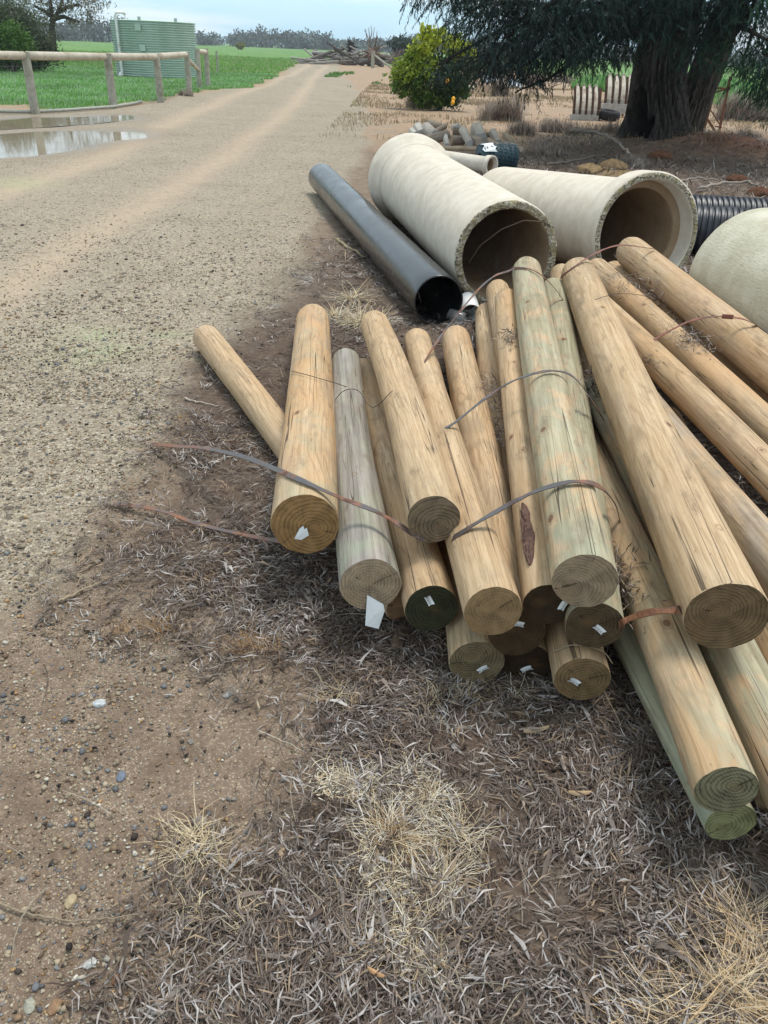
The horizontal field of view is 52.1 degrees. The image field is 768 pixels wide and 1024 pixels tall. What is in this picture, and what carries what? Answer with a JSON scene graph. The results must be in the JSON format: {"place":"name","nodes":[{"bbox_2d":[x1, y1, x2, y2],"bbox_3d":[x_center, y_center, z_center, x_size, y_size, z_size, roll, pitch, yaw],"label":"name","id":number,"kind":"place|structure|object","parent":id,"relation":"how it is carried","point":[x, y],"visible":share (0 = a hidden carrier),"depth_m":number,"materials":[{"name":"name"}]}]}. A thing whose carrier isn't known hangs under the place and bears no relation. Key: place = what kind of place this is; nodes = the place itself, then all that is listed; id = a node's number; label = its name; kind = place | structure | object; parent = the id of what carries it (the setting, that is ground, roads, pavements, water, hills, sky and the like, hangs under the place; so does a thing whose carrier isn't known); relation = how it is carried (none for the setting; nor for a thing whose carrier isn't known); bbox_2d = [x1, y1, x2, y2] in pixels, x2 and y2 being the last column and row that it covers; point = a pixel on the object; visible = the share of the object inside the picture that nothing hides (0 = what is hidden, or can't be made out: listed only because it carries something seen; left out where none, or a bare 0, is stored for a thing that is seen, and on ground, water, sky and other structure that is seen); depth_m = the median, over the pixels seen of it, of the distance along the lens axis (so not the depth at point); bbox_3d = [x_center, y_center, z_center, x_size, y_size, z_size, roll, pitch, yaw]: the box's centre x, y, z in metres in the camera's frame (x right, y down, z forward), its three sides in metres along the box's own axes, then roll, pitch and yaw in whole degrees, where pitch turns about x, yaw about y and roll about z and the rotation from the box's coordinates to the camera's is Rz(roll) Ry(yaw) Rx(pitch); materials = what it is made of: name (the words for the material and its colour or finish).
{"place":"outdoors","nodes":[
{"label":"outdoors","id":0,"kind":"place"},
{"bbox_2d":[0,64,372,618],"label":"gravel road","id":1,"kind":"structure","parent":0,"point":[252,156],"depth_m":6.57,"materials":[{"name":"gravel"}]},
{"bbox_2d":[0,115,134,129],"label":"puddle","id":2,"kind":"object","parent":1,"relation":"on","point":[21,123],"visible":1,"depth_m":16.38,"materials":[{"name":"liquid"}]},
{"bbox_2d":[0,100,142,113],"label":"edging","id":3,"kind":"object","parent":1,"relation":"on","point":[71,109],"visible":1,"depth_m":18.37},
{"bbox_2d":[0,131,146,157],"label":"puddle","id":4,"kind":"object","parent":1,"relation":"on","point":[26,144],"visible":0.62,"depth_m":13.30,"materials":[{"name":"liquid"}]},
{"bbox_2d":[0,236,762,1023],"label":"seed capsules","id":5,"kind":"object","parent":1,"relation":"on","point":[70,946],"visible":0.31,"depth_m":1.88},
{"bbox_2d":[0,201,734,1023],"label":"gravel","id":6,"kind":"structure","parent":0,"point":[36,985],"depth_m":2.23,"materials":[{"name":"gravel"}]},
{"bbox_2d":[0,63,767,1023],"bbox_3d":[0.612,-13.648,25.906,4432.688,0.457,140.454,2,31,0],"label":"ground","id":7,"kind":"structure","parent":0,"point":[240,729],"depth_m":1.99,"materials":[{"name":"soil"}]},
{"bbox_2d":[23,997,35,1014],"bbox_3d":[-0.636,0.887,1.409,0.022,0.020,0.028,-10,38,-10],"label":"stone","id":8,"kind":"object","parent":7,"relation":"on","point":[29,1007],"visible":1,"depth_m":1.40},
{"bbox_2d":[47,998,61,1015],"bbox_3d":[-0.591,0.887,1.409,0.024,0.021,0.030,8,36,20],"label":"stone","id":9,"kind":"object","parent":7,"relation":"on","point":[54,1005],"visible":1,"depth_m":1.40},
{"bbox_2d":[0,902,144,922],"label":"twig","id":10,"kind":"object","parent":7,"relation":"on","point":[35,915],"visible":1,"depth_m":1.55,"materials":[{"name":"wood"}]},
{"bbox_2d":[0,48,210,113],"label":"post and rail fence","id":11,"kind":"object","parent":7,"relation":"on","point":[26,57],"visible":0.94,"depth_m":19.25,"materials":[{"name":"wood"}]},
{"bbox_2d":[102,603,189,640],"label":"dry grass tuft","id":12,"kind":"object","parent":7,"relation":"on","point":[152,625],"visible":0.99,"depth_m":2.32,"materials":[{"name":"plant"}]},
{"bbox_2d":[135,798,243,888],"bbox_3d":[-0.422,0.695,1.687,0.232,0.057,0.227,-16,35,-27],"label":"dry grass tuft","id":13,"kind":"object","parent":7,"relation":"on","point":[193,833],"visible":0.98,"depth_m":1.70,"materials":[{"name":"plant"}]},
{"bbox_2d":[213,622,294,663],"bbox_3d":[-0.371,0.357,2.256,0.253,0.065,0.207,9,31,11],"label":"dry grass tuft","id":14,"kind":"object","parent":7,"relation":"on","point":[255,645],"visible":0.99,"depth_m":2.25,"materials":[{"name":"plant"}]},
{"bbox_2d":[193,325,405,619],"bbox_3d":[-0.471,-0.355,3.393,0.154,0.151,2.640,-11,34,-21],"label":"timber post","id":15,"kind":"object","parent":7,"relation":"on","point":[260,407],"visible":0.5,"depth_m":3.63,"materials":[{"name":"brown wood"}]},
{"bbox_2d":[270,304,338,553],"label":"timber post","id":16,"kind":"object","parent":15,"relation":"on","point":[304,518],"visible":0.99,"depth_m":2.64,"materials":[{"name":"brown wood"}]},
{"bbox_2d":[149,442,423,541],"bbox_3d":[-0.485,-0.116,2.724,0.148,0.387,1.631,-23,39,-36],"label":"steel strap","id":17,"kind":"object","parent":16,"relation":"attached to","point":[292,476],"visible":0.98,"depth_m":2.37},
{"bbox_2d":[332,348,401,628],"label":"timber post","id":18,"kind":"object","parent":15,"relation":"on","point":[369,578],"visible":0.91,"depth_m":2.38,"materials":[{"name":"grey wood"}]},
{"bbox_2d":[298,670,359,708],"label":"dry grass tuft","id":19,"kind":"object","parent":7,"relation":"on","point":[338,694],"visible":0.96,"depth_m":2.09,"materials":[{"name":"plant"}]},
{"bbox_2d":[347,59,379,65],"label":"dead log","id":20,"kind":"object","parent":7,"relation":"on","point":[361,62],"visible":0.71,"depth_m":76.20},
{"bbox_2d":[361,35,382,62],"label":"stump","id":21,"kind":"object","parent":20,"relation":"on","point":[375,48],"visible":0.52,"depth_m":75.75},
{"bbox_2d":[319,278,409,330],"bbox_3d":[-0.251,-1.368,5.096,0.724,0.167,1.000,-9,32,-18],"label":"dry grass tuft","id":22,"kind":"object","parent":7,"relation":"on","point":[354,320],"visible":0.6,"depth_m":5.05,"materials":[{"name":"plant"}]},
{"bbox_2d":[0,38,763,109],"bbox_3d":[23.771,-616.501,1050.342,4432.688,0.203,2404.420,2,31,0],"label":"grass paddock","id":23,"kind":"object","parent":7,"relation":"on","point":[225,49],"depth_m":160.02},
{"bbox_2d":[0,12,38,72],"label":"round bush","id":24,"kind":"object","parent":23,"relation":"on","point":[17,43],"visible":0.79,"depth_m":32.66,"materials":[{"name":"green plant"}]},
{"bbox_2d":[0,0,73,71],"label":"shrub","id":25,"kind":"object","parent":23,"relation":"on","point":[19,14],"visible":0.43,"depth_m":35.03,"materials":[{"name":"green plant"}]},
{"bbox_2d":[7,0,116,60],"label":"gum tree","id":26,"kind":"object","parent":23,"relation":"on","point":[62,7],"visible":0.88,"depth_m":50.90,"materials":[{"name":"green plant"}]},
{"bbox_2d":[0,64,278,108],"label":"paddock grass","id":27,"kind":"structure","parent":23,"relation":"on","point":[92,79],"depth_m":27.95,"materials":[{"name":"green plant"}]},
{"bbox_2d":[110,11,196,78],"bbox_3d":[-10.674,-21.730,36.640,3.860,2.642,3.894,2,31,0],"label":"water tank","id":28,"kind":"object","parent":23,"relation":"on","point":[138,35],"visible":0.79,"depth_m":35.29,"materials":[{"name":"green metal"}]},
{"bbox_2d":[43,49,577,77],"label":"rough grass","id":29,"kind":"structure","parent":23,"relation":"on","point":[232,63],"depth_m":59.13,"materials":[{"name":"green plant"}]},
{"bbox_2d":[31,15,764,65],"bbox_3d":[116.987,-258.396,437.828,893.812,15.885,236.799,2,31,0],"label":"woodland","id":30,"kind":"object","parent":23,"relation":"on","point":[287,39],"visible":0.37,"depth_m":419.27,"materials":[{"name":"green plant"}]},
{"bbox_2d":[385,32,418,59],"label":"round tree","id":31,"kind":"object","parent":23,"relation":"on","point":[399,43],"visible":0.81,"depth_m":128.28,"materials":[{"name":"green plant"}]},
{"bbox_2d":[0,355,767,1023],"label":"fine twigs","id":32,"kind":"object","parent":7,"relation":"on","point":[312,893],"visible":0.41,"depth_m":1.68,"materials":[{"name":"wood"}]},
{"bbox_2d":[308,163,462,324],"bbox_3d":[-0.197,-2.634,7.089,0.316,0.316,5.250,-4,31,-11],"label":"black pipe","id":33,"kind":"object","parent":7,"relation":"on","point":[411,271],"visible":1,"depth_m":5.61,"materials":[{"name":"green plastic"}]},
{"bbox_2d":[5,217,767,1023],"bbox_3d":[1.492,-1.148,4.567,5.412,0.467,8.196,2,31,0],"label":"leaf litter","id":34,"kind":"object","parent":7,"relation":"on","point":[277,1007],"visible":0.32,"depth_m":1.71,"materials":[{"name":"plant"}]},
{"bbox_2d":[115,502,279,542],"bbox_3d":[-0.648,0.032,2.767,0.766,0.072,0.035,16,33,22],"label":"steel strap","id":35,"kind":"object","parent":34,"relation":"on","point":[257,537],"visible":0.89,"depth_m":2.77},
{"bbox_2d":[168,875,271,945],"bbox_3d":[-0.326,0.782,1.548,0.210,0.043,0.149,2,31,0],"label":"dry grass tuft","id":36,"kind":"object","parent":34,"relation":"on","point":[234,911],"visible":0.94,"depth_m":1.55,"materials":[{"name":"plant"}]},
{"bbox_2d":[391,628,404,648],"bbox_3d":[0.043,0.370,2.298,0.036,0.010,0.100,12,27,6],"label":"bark piece","id":37,"kind":"object","parent":34,"relation":"on","point":[396,639],"visible":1,"depth_m":2.29,"materials":[{"name":"brown plant"}]},
{"bbox_2d":[360,803,440,862],"bbox_3d":[0.038,0.695,1.701,0.182,0.053,0.130,22,36,30],"label":"dry grass tuft","id":38,"kind":"object","parent":7,"relation":"on","point":[402,830],"visible":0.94,"depth_m":1.71,"materials":[{"name":"plant"}]},
{"bbox_2d":[303,737,508,1011],"bbox_3d":[0.078,0.695,1.656,0.436,0.112,0.643,-7,32,-15],"label":"dry grass tuft","id":39,"kind":"object","parent":7,"relation":"on","point":[354,791],"visible":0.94,"depth_m":1.69,"materials":[{"name":"plant"}]},
{"bbox_2d":[360,358,457,630],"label":"timber post","id":40,"kind":"object","parent":7,"relation":"on","point":[429,599],"visible":0.66,"depth_m":2.29,"materials":[{"name":"brown wood"}]},
{"bbox_2d":[386,22,476,110],"bbox_3d":[1.440,-12.564,22.289,2.613,2.294,1.828,16,33,22],"label":"citrus bush","id":41,"kind":"object","parent":7,"relation":"on","point":[412,66],"visible":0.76,"depth_m":22.10,"materials":[{"name":"green plant"}]},
{"bbox_2d":[425,130,449,142],"bbox_3d":[0.937,-6.624,13.896,0.504,0.256,0.180,-21,37,-33],"label":"firewood log","id":42,"kind":"object","parent":7,"relation":"on","point":[437,136],"visible":0.57,"depth_m":13.83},
{"bbox_2d":[447,308,465,325],"bbox_3d":[0.455,-1.233,4.953,0.107,0.088,0.088,28,36,11],"label":"plastic cup","id":43,"kind":"object","parent":7,"relation":"on","point":[452,314],"visible":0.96,"depth_m":4.93,"materials":[{"name":"white"}]},
{"bbox_2d":[442,146,476,150],"bbox_3d":[1.427,-6.191,13.385,0.929,0.097,0.074,9,31,11],"label":"firewood log","id":44,"kind":"object","parent":7,"relation":"on","point":[454,148],"visible":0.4,"depth_m":13.39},
{"bbox_2d":[368,133,556,303],"bbox_3d":[0.526,-2.469,6.423,0.828,0.828,3.131,-4,32,-10],"label":"concrete pipe","id":45,"kind":"object","parent":7,"relation":"on","point":[440,205],"visible":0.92,"depth_m":5.82,"materials":[{"name":"concrete"}]},
{"bbox_2d":[459,126,472,146],"bbox_3d":[1.456,-6.664,13.919,0.143,0.310,0.470,-6,31,-14],"label":"firewood log","id":46,"kind":"object","parent":7,"relation":"on","point":[465,135],"visible":1,"depth_m":13.85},
{"bbox_2d":[461,292,478,322],"bbox_3d":[0.554,-1.327,5.101,0.128,0.128,0.261,2,32,-1],"label":"plastic pipe offcut","id":47,"kind":"object","parent":7,"relation":"on","point":[472,301],"visible":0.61,"depth_m":5.10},
{"bbox_2d":[436,358,504,683],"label":"timber post","id":48,"kind":"object","parent":7,"relation":"on","point":[474,655],"visible":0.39,"depth_m":2.13,"materials":[{"name":"brown wood"}]},
{"bbox_2d":[404,328,521,634],"bbox_3d":[0.214,-0.338,3.035,0.157,0.157,2.498,1,28,-3],"label":"timber post","id":49,"kind":"object","parent":48,"relation":"on","point":[490,600],"visible":0.82,"depth_m":2.16,"materials":[{"name":"brown wood"}]},
{"bbox_2d":[361,310,459,542],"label":"timber post","id":50,"kind":"object","parent":49,"relation":"on","point":[432,511],"visible":1,"depth_m":2.51,"materials":[{"name":"brown wood"}]},
{"bbox_2d":[442,325,545,654],"bbox_3d":[0.373,-0.331,3.223,0.158,0.160,2.680,2,29,0],"label":"timber post","id":51,"kind":"object","parent":48,"relation":"on","point":[525,634],"visible":0.73,"depth_m":2.87,"materials":[{"name":"brown wood"}]},
{"bbox_2d":[446,151,497,173],"bbox_3d":[1.059,-5.074,11.337,0.270,0.270,1.300,-24,40,-37],"label":"concrete pipe","id":52,"kind":"object","parent":7,"relation":"on","point":[481,164],"visible":0.59,"depth_m":11.04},
{"bbox_2d":[470,121,487,142],"bbox_3d":[1.703,-6.769,14.032,0.244,0.369,0.412,-4,31,-11],"label":"firewood log","id":53,"kind":"object","parent":7,"relation":"on","point":[477,128],"visible":0.72,"depth_m":13.95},
{"bbox_2d":[406,672,555,725],"bbox_3d":[0.242,0.472,2.104,0.421,0.065,0.205,-4,31,-10],"label":"dry grass tuft","id":54,"kind":"object","parent":7,"relation":"on","point":[461,692],"visible":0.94,"depth_m":2.11,"materials":[{"name":"plant"}]},
{"bbox_2d":[475,143,518,167],"bbox_3d":[1.656,-5.237,11.569,0.595,0.381,0.377,-8,32,-17],"label":"netting roll","id":55,"kind":"object","parent":7,"relation":"on","point":[506,154],"visible":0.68,"depth_m":11.45,"materials":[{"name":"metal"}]},
{"bbox_2d":[475,91,532,121],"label":"dry shrub","id":56,"kind":"object","parent":7,"relation":"on","point":[493,111],"visible":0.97,"depth_m":20.26,"materials":[{"name":"plant"}]},
{"bbox_2d":[475,302,550,678],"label":"timber post","id":57,"kind":"object","parent":7,"relation":"on","point":[536,660],"visible":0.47,"depth_m":3.47,"materials":[{"name":"brown wood"}]},
{"bbox_2d":[486,279,610,699],"bbox_3d":[0.611,-0.498,3.512,0.157,0.156,3.535,3,32,2],"label":"timber post","id":58,"kind":"object","parent":57,"relation":"on","point":[580,672],"visible":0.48,"depth_m":2.03,"materials":[{"name":"brown wood"}]},
{"bbox_2d":[494,288,569,623],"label":"timber post","id":59,"kind":"object","parent":58,"relation":"on","point":[543,602],"visible":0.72,"depth_m":2.42,"materials":[{"name":"brown wood"}]},
{"bbox_2d":[512,256,618,606],"bbox_3d":[0.649,-0.632,3.226,0.173,0.169,3.224,5,30,5],"label":"timber post","id":60,"kind":"object","parent":59,"relation":"on","point":[582,568],"visible":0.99,"depth_m":2.24,"materials":[{"name":"brown wood"}]},
{"bbox_2d":[424,268,514,362],"bbox_3d":[0.419,-0.997,3.935,0.067,0.235,1.391,15,33,21],"label":"steel strap","id":61,"kind":"object","parent":60,"relation":"attached to","point":[446,328],"visible":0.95,"depth_m":3.89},
{"bbox_2d":[444,370,603,428],"bbox_3d":[0.507,-0.412,2.874,0.699,0.221,0.120,-6,32,-14],"label":"steel strap","id":62,"kind":"object","parent":60,"relation":"on","point":[491,394],"visible":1,"depth_m":2.84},
{"bbox_2d":[451,480,620,540],"bbox_3d":[0.520,0.048,2.266,0.683,0.410,0.175,-14,34,-26],"label":"steel strap","id":63,"kind":"object","parent":60,"relation":"attached to","point":[518,499],"visible":0.88,"depth_m":2.13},
{"bbox_2d":[544,277,624,647],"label":"timber post","id":64,"kind":"object","parent":58,"relation":"on","point":[595,626],"visible":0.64,"depth_m":2.67,"materials":[{"name":"brown wood"}]},
{"bbox_2d":[561,257,767,648],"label":"timber post","id":65,"kind":"object","parent":64,"relation":"on","point":[719,596],"visible":1,"depth_m":2.16,"materials":[{"name":"brown wood"}]},
{"bbox_2d":[560,244,655,278],"bbox_3d":[1.314,-1.503,4.656,0.893,0.169,0.154,-25,40,-38],"label":"steel strap","id":66,"kind":"object","parent":65,"relation":"attached to","point":[564,274],"visible":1,"depth_m":4.48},
{"bbox_2d":[501,118,539,136],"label":"dry shrub","id":67,"kind":"object","parent":7,"relation":"on","point":[519,128],"visible":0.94,"depth_m":16.89,"materials":[{"name":"plant"}]},
{"bbox_2d":[319,82,767,144],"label":"dry stubble","id":68,"kind":"object","parent":7,"relation":"on","point":[375,86],"visible":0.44,"depth_m":21.90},
{"bbox_2d":[524,140,571,156],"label":"dry shrub","id":69,"kind":"object","parent":7,"relation":"on","point":[545,148],"visible":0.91,"depth_m":13.83,"materials":[{"name":"plant"}]},
{"bbox_2d":[332,125,767,274],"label":"twig litter","id":70,"kind":"object","parent":7,"relation":"on","point":[638,168],"visible":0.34,"depth_m":13.00,"materials":[{"name":"brown plant"}]},
{"bbox_2d":[533,116,583,132],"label":"dry shrub","id":71,"kind":"object","parent":7,"relation":"on","point":[552,126],"visible":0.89,"depth_m":17.89,"materials":[{"name":"plant"}]},
{"bbox_2d":[546,147,612,165],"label":"twig","id":72,"kind":"object","parent":7,"relation":"on","point":[566,162],"visible":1,"depth_m":12.54,"materials":[{"name":"wood"}]},
{"bbox_2d":[559,120,606,135],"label":"dry shrub","id":73,"kind":"object","parent":7,"relation":"on","point":[585,128],"visible":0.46,"depth_m":16.92,"materials":[{"name":"plant"}]},
{"bbox_2d":[399,0,767,140],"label":"shade tree","id":74,"kind":"object","parent":7,"relation":"on","point":[670,95],"visible":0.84,"depth_m":12.49,"materials":[{"name":"green plant"}]},
{"bbox_2d":[577,163,601,173],"bbox_3d":[3.029,-5.006,11.555,0.375,0.227,0.416,2,31,0],"label":"soil clod","id":75,"kind":"object","parent":7,"relation":"on","point":[592,168],"visible":0.63,"depth_m":11.43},
{"bbox_2d":[483,167,697,268],"bbox_3d":[1.529,-2.523,6.732,0.840,0.839,2.604,-6,27,-14],"label":"concrete pipe","id":76,"kind":"object","parent":7,"relation":"on","point":[587,215],"visible":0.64,"depth_m":5.94,"materials":[{"name":"concrete"}]},
{"bbox_2d":[570,83,620,121],"bbox_3d":[5.926,-11.067,21.401,1.620,1.024,0.677,6,31,6],"label":"seed planter","id":77,"kind":"object","parent":7,"relation":"on","point":[586,101],"visible":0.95,"depth_m":21.26,"materials":[{"name":"beige paint"}]},
{"bbox_2d":[570,128,629,153],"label":"twig","id":78,"kind":"object","parent":7,"relation":"on","point":[600,134],"visible":1,"depth_m":14.28,"materials":[{"name":"wood"}]},
{"bbox_2d":[550,263,662,568],"bbox_3d":[0.983,-0.615,3.739,0.157,0.158,3.440,5,34,4],"label":"timber post","id":79,"kind":"object","parent":7,"relation":"on","point":[556,271],"visible":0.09,"depth_m":3.29,"materials":[{"name":"brown wood"}]},
{"bbox_2d":[585,376,767,808],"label":"timber post","id":80,"kind":"object","parent":79,"relation":"on","point":[739,674],"visible":0.29,"depth_m":1.84,"materials":[{"name":"brown wood"}]},
{"bbox_2d":[594,117,620,133],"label":"dry shrub","id":81,"kind":"object","parent":7,"relation":"on","point":[610,127],"visible":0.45,"depth_m":16.49,"materials":[{"name":"plant"}]},
{"bbox_2d":[598,159,628,169],"bbox_3d":[3.410,-5.135,11.733,0.509,0.272,0.463,2,31,0],"label":"soil clod","id":82,"kind":"object","parent":7,"relation":"on","point":[612,163],"visible":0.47,"depth_m":11.59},
{"bbox_2d":[601,73,630,115],"bbox_3d":[6.903,-12.241,23.076,0.961,1.124,0.608,2,31,0],"label":"seed planter","id":83,"kind":"object","parent":7,"relation":"on","point":[618,92],"visible":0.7,"depth_m":22.88,"materials":[{"name":"beige paint"}]},
{"bbox_2d":[618,152,653,168],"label":"dry shrub","id":84,"kind":"object","parent":7,"relation":"on","point":[631,161],"visible":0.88,"depth_m":12.76,"materials":[{"name":"plant"}]},
{"bbox_2d":[647,149,672,158],"bbox_3d":[4.824,-6.213,13.745,0.417,0.246,0.439,2,31,0],"label":"soil clod","id":85,"kind":"object","parent":7,"relation":"on","point":[661,153],"visible":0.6,"depth_m":13.60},
{"bbox_2d":[570,848,767,1023],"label":"dry grass tuft","id":86,"kind":"object","parent":7,"relation":"on","point":[758,1004],"visible":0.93,"depth_m":1.46,"materials":[{"name":"plant"}]},
{"bbox_2d":[571,73,767,103],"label":"green crop","id":87,"kind":"object","parent":7,"relation":"on","point":[599,82],"visible":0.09,"depth_m":39.54,"materials":[{"name":"green plant"}]},
{"bbox_2d":[590,258,767,444],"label":"timber post","id":88,"kind":"object","parent":7,"relation":"on","point":[740,399],"visible":0.66,"depth_m":3.72,"materials":[{"name":"brown wood"}]},
{"bbox_2d":[612,593,756,839],"bbox_3d":[0.678,0.113,2.643,0.123,0.115,2.246,0,29,-3],"label":"timber post","id":89,"kind":"object","parent":7,"relation":"on","point":[734,824],"visible":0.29,"depth_m":1.87,"materials":[{"name":"green wood"}]},
{"bbox_2d":[595,439,758,811],"bbox_3d":[0.737,0.020,2.560,0.150,0.149,2.254,3,28,1],"label":"timber post","id":90,"kind":"object","parent":89,"relation":"on","point":[720,774],"visible":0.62,"depth_m":1.78,"materials":[{"name":"brown wood"}]},
{"bbox_2d":[618,605,681,629],"bbox_3d":[0.680,0.277,2.004,0.154,0.295,0.270,13,32,17],"label":"steel strap","id":91,"kind":"object","parent":90,"relation":"on","point":[647,613],"visible":0.88,"depth_m":1.87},
{"bbox_2d":[608,261,767,402],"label":"timber post","id":92,"kind":"object","parent":7,"relation":"on","point":[719,356],"visible":0.15,"depth_m":4.29,"materials":[{"name":"brown wood"}]},
{"bbox_2d":[616,237,767,394],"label":"timber post","id":93,"kind":"object","parent":92,"relation":"on","point":[743,346],"visible":0.98,"depth_m":4.10,"materials":[{"name":"brown wood"}]},
{"bbox_2d":[653,314,764,339],"bbox_3d":[1.731,-0.884,3.853,0.856,0.222,0.266,-13,34,-24],"label":"steel strap","id":94,"kind":"object","parent":93,"relation":"attached to","point":[726,316],"visible":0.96,"depth_m":3.75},
{"bbox_2d":[704,76,730,131],"bbox_3d":[7.806,-9.820,18.929,0.613,1.241,0.944,2,31,0],"label":"rusty trestle","id":95,"kind":"object","parent":7,"relation":"on","point":[722,113],"visible":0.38,"depth_m":18.64,"materials":[{"name":"metal"}]},
{"bbox_2d":[670,406,767,663],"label":"timber post","id":96,"kind":"object","parent":7,"relation":"on","point":[761,639],"visible":0.07,"depth_m":2.19,"materials":[{"name":"brown wood"}]},
{"bbox_2d":[610,298,767,501],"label":"timber post","id":97,"kind":"object","parent":96,"relation":"on","point":[733,437],"visible":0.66,"depth_m":3.17,"materials":[{"name":"brown wood"}]},
{"bbox_2d":[658,393,767,598],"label":"timber post","id":98,"kind":"object","parent":96,"relation":"on","point":[745,517],"visible":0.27,"depth_m":2.51,"materials":[{"name":"brown wood"}]},
{"bbox_2d":[691,204,753,253],"bbox_3d":[3.785,-2.371,6.810,2.850,0.410,0.410,9,31,11],"label":"corrugated pipe","id":99,"kind":"object","parent":7,"relation":"on","point":[711,219],"visible":0.2,"depth_m":6.81,"materials":[{"name":"black plastic"}]},
{"bbox_2d":[697,180,758,189],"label":"twig","id":100,"kind":"object","parent":7,"relation":"on","point":[717,184],"visible":0.91,"depth_m":10.78,"materials":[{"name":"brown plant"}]},
{"bbox_2d":[689,208,767,333],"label":"concrete pipe","id":101,"kind":"object","parent":7,"relation":"on","point":[729,265],"visible":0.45,"depth_m":4.27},
{"bbox_2d":[692,194,767,208],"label":"corrugated pipe","id":102,"kind":"object","parent":7,"relation":"on","point":[733,201],"visible":0.11,"depth_m":7.33,"materials":[{"name":"black plastic"}]},
{"bbox_2d":[711,84,767,121],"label":"dry shrub","id":103,"kind":"object","parent":7,"relation":"on","point":[737,114],"visible":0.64,"depth_m":23.06,"materials":[{"name":"plant"}]},
{"bbox_2d":[746,186,767,196],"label":"soil clod","id":104,"kind":"object","parent":7,"relation":"on","point":[761,191],"visible":0.64,"depth_m":10.25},
{"bbox_2d":[0,0,767,52],"label":"sky","id":105,"kind":"structure","parent":0,"point":[345,18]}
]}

